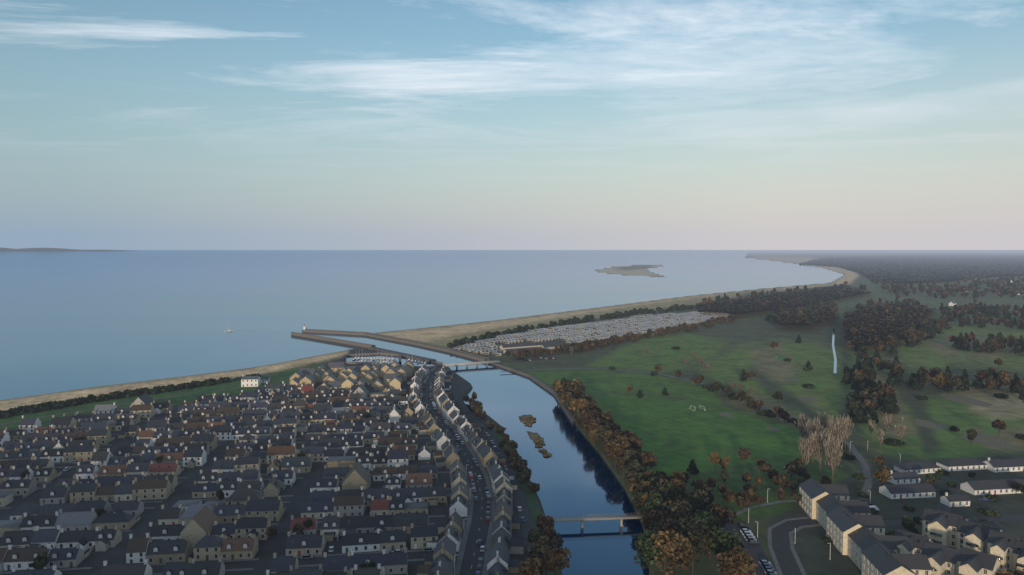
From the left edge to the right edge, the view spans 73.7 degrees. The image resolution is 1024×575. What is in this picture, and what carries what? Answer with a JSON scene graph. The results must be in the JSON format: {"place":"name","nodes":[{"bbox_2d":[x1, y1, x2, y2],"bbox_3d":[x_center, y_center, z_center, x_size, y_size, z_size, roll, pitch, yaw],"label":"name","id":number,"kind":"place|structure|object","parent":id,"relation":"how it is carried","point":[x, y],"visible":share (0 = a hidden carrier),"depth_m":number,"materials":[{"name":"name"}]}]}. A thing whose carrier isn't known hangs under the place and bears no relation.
{"place":"outdoors","nodes":[
{"label":"outdoors","id":0,"kind":"place"},
{"bbox_2d":[0,250,843,574],"bbox_3d":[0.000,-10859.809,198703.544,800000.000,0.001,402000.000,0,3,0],"label":"sea water","id":1,"kind":"structure","parent":0,"point":[74,320],"depth_m":1397.53,"materials":[{"name":"blue liquid"}]},
{"bbox_2d":[352,354,426,364],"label":"harbour boats","id":2,"kind":"object","parent":1,"relation":"on","point":[365,359],"visible":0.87,"depth_m":738.01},
{"bbox_2d":[442,360,500,367],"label":"road bridge","id":3,"kind":"structure","parent":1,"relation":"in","point":[471,363],"depth_m":699.46,"materials":[{"name":"concrete"}]},
{"bbox_2d":[551,513,641,527],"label":"foot bridge","id":4,"kind":"structure","parent":1,"relation":"in","point":[598,517],"depth_m":295.58,"materials":[{"name":"concrete"}]},
{"bbox_2d":[0,250,1023,574],"bbox_3d":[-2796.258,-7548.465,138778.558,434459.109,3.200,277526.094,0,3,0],"label":"ground","id":5,"kind":"structure","parent":0,"point":[680,424],"depth_m":523.49,"materials":[{"name":"green plant"}]},
{"bbox_2d":[0,248,126,250],"bbox_3d":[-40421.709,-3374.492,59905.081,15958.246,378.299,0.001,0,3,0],"label":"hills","id":6,"kind":"structure","parent":5,"relation":"on","point":[34,249],"depth_m":59907.40,"materials":[{"name":"blue"}]},
{"bbox_2d":[0,375,291,424],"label":"links paths","id":7,"kind":"structure","parent":5,"relation":"on","point":[132,402],"depth_m":544.42,"materials":[{"name":"stone"}]},
{"bbox_2d":[241,374,269,386],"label":"white building","id":8,"kind":"structure","parent":5,"relation":"on","point":[251,381],"depth_m":591.81,"materials":[{"name":"paint"}]},
{"bbox_2d":[0,360,512,574],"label":"town houses","id":9,"kind":"structure","parent":5,"relation":"on","point":[53,519],"depth_m":337.29,"materials":[{"name":"stone"}]},
{"bbox_2d":[4,368,523,574],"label":"town yards","id":10,"kind":"structure","parent":5,"relation":"on","point":[516,545],"depth_m":316.67,"materials":[{"name":"stone"}]},
{"bbox_2d":[0,367,560,574],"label":"town roads","id":11,"kind":"structure","parent":5,"relation":"on","point":[478,526],"depth_m":316.67,"materials":[{"name":"grey asphalt"}]},
{"bbox_2d":[0,373,571,574],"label":"bank trees","id":12,"kind":"object","parent":5,"relation":"on","point":[545,553],"visible":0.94,"depth_m":355.57,"materials":[{"name":"plant"}]},
{"bbox_2d":[291,329,576,423],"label":"harbour piers","id":13,"kind":"structure","parent":5,"relation":"on","point":[460,353],"depth_m":785.41,"materials":[{"name":"grey concrete"}]},
{"bbox_2d":[63,352,989,574],"bbox_3d":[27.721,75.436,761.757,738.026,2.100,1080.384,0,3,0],"label":"town cars","id":14,"kind":"object","parent":5,"relation":"on","point":[765,565],"visible":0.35,"depth_m":309.11,"materials":[{"name":"metal"}]},
{"bbox_2d":[499,340,565,361],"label":"holiday park buildings","id":15,"kind":"structure","parent":5,"relation":"on","point":[511,348],"depth_m":810.02,"materials":[{"name":"stone"}]},
{"bbox_2d":[453,311,729,355],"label":"caravan park","id":16,"kind":"structure","parent":5,"relation":"on","point":[599,330],"depth_m":979.46,"materials":[{"name":"metal"}]},
{"bbox_2d":[553,377,696,536],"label":"riverside trees","id":17,"kind":"object","parent":5,"relation":"on","point":[623,449],"visible":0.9,"depth_m":366.12,"materials":[{"name":"plant"}]},
{"bbox_2d":[420,356,902,574],"bbox_3d":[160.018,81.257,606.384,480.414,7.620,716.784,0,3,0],"label":"lamp posts and goals","id":18,"kind":"object","parent":5,"relation":"on","point":[748,513],"visible":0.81,"depth_m":296.59,"materials":[{"name":"metal"}]},
{"bbox_2d":[447,299,1023,574],"bbox_3d":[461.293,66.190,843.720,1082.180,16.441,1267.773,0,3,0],"label":"trees","id":19,"kind":"object","parent":5,"relation":"on","point":[857,411],"visible":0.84,"depth_m":584.22,"materials":[{"name":"plant"}]},
{"bbox_2d":[569,347,905,481],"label":"bare trees","id":20,"kind":"object","parent":5,"relation":"on","point":[810,428],"visible":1,"depth_m":377.92,"materials":[{"name":"plant"}]},
{"bbox_2d":[626,386,890,574],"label":"park trees","id":21,"kind":"object","parent":5,"relation":"on","point":[680,539],"visible":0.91,"depth_m":263.88,"materials":[{"name":"plant"}]},
{"bbox_2d":[500,329,1023,574],"bbox_3d":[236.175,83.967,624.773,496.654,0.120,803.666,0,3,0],"label":"park paths","id":22,"kind":"structure","parent":5,"relation":"on","point":[779,538],"depth_m":301.05,"materials":[{"name":"stone"}]},
{"bbox_2d":[699,285,869,313],"bbox_3d":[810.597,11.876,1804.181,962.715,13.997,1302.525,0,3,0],"label":"forest belt","id":23,"kind":"object","parent":5,"relation":"on","point":[755,306],"visible":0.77,"depth_m":1469.16,"materials":[{"name":"green plant"}]},
{"bbox_2d":[770,305,838,324],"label":"trees","id":24,"kind":"object","parent":5,"relation":"on","point":[823,315],"visible":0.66,"depth_m":1090.68,"materials":[{"name":"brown plant"}]},
{"bbox_2d":[700,274,1023,414],"bbox_3d":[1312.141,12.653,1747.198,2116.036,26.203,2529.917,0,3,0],"label":"woodland","id":25,"kind":"object","parent":5,"relation":"on","point":[879,391],"visible":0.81,"depth_m":888.46,"materials":[{"name":"plant"}]},
{"bbox_2d":[843,301,935,345],"bbox_3d":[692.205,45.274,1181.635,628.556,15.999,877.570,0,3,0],"label":"trees","id":26,"kind":"object","parent":5,"relation":"on","point":[879,330],"visible":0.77,"depth_m":1020.19,"materials":[{"name":"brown plant"}]},
{"bbox_2d":[799,478,1023,574],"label":"apartment buildings","id":27,"kind":"structure","parent":5,"relation":"on","point":[860,538],"depth_m":257.97,"materials":[{"name":"stone"}]},
{"bbox_2d":[799,253,1023,282],"bbox_3d":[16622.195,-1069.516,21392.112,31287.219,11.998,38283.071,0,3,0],"label":"distant forest","id":28,"kind":"object","parent":5,"relation":"on","point":[913,268],"visible":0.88,"depth_m":4692.76,"materials":[{"name":"green plant"}]},
{"bbox_2d":[879,277,1023,531],"bbox_3d":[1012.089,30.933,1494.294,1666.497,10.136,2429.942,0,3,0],"label":"houses","id":29,"kind":"structure","parent":5,"relation":"on","point":[905,479],"depth_m":336.08,"materials":[{"name":"stone"}]},
{"bbox_2d":[0,0,1023,249],"label":"sky","id":30,"kind":"structure","parent":0,"point":[125,124],"materials":[{"name":"blue"}]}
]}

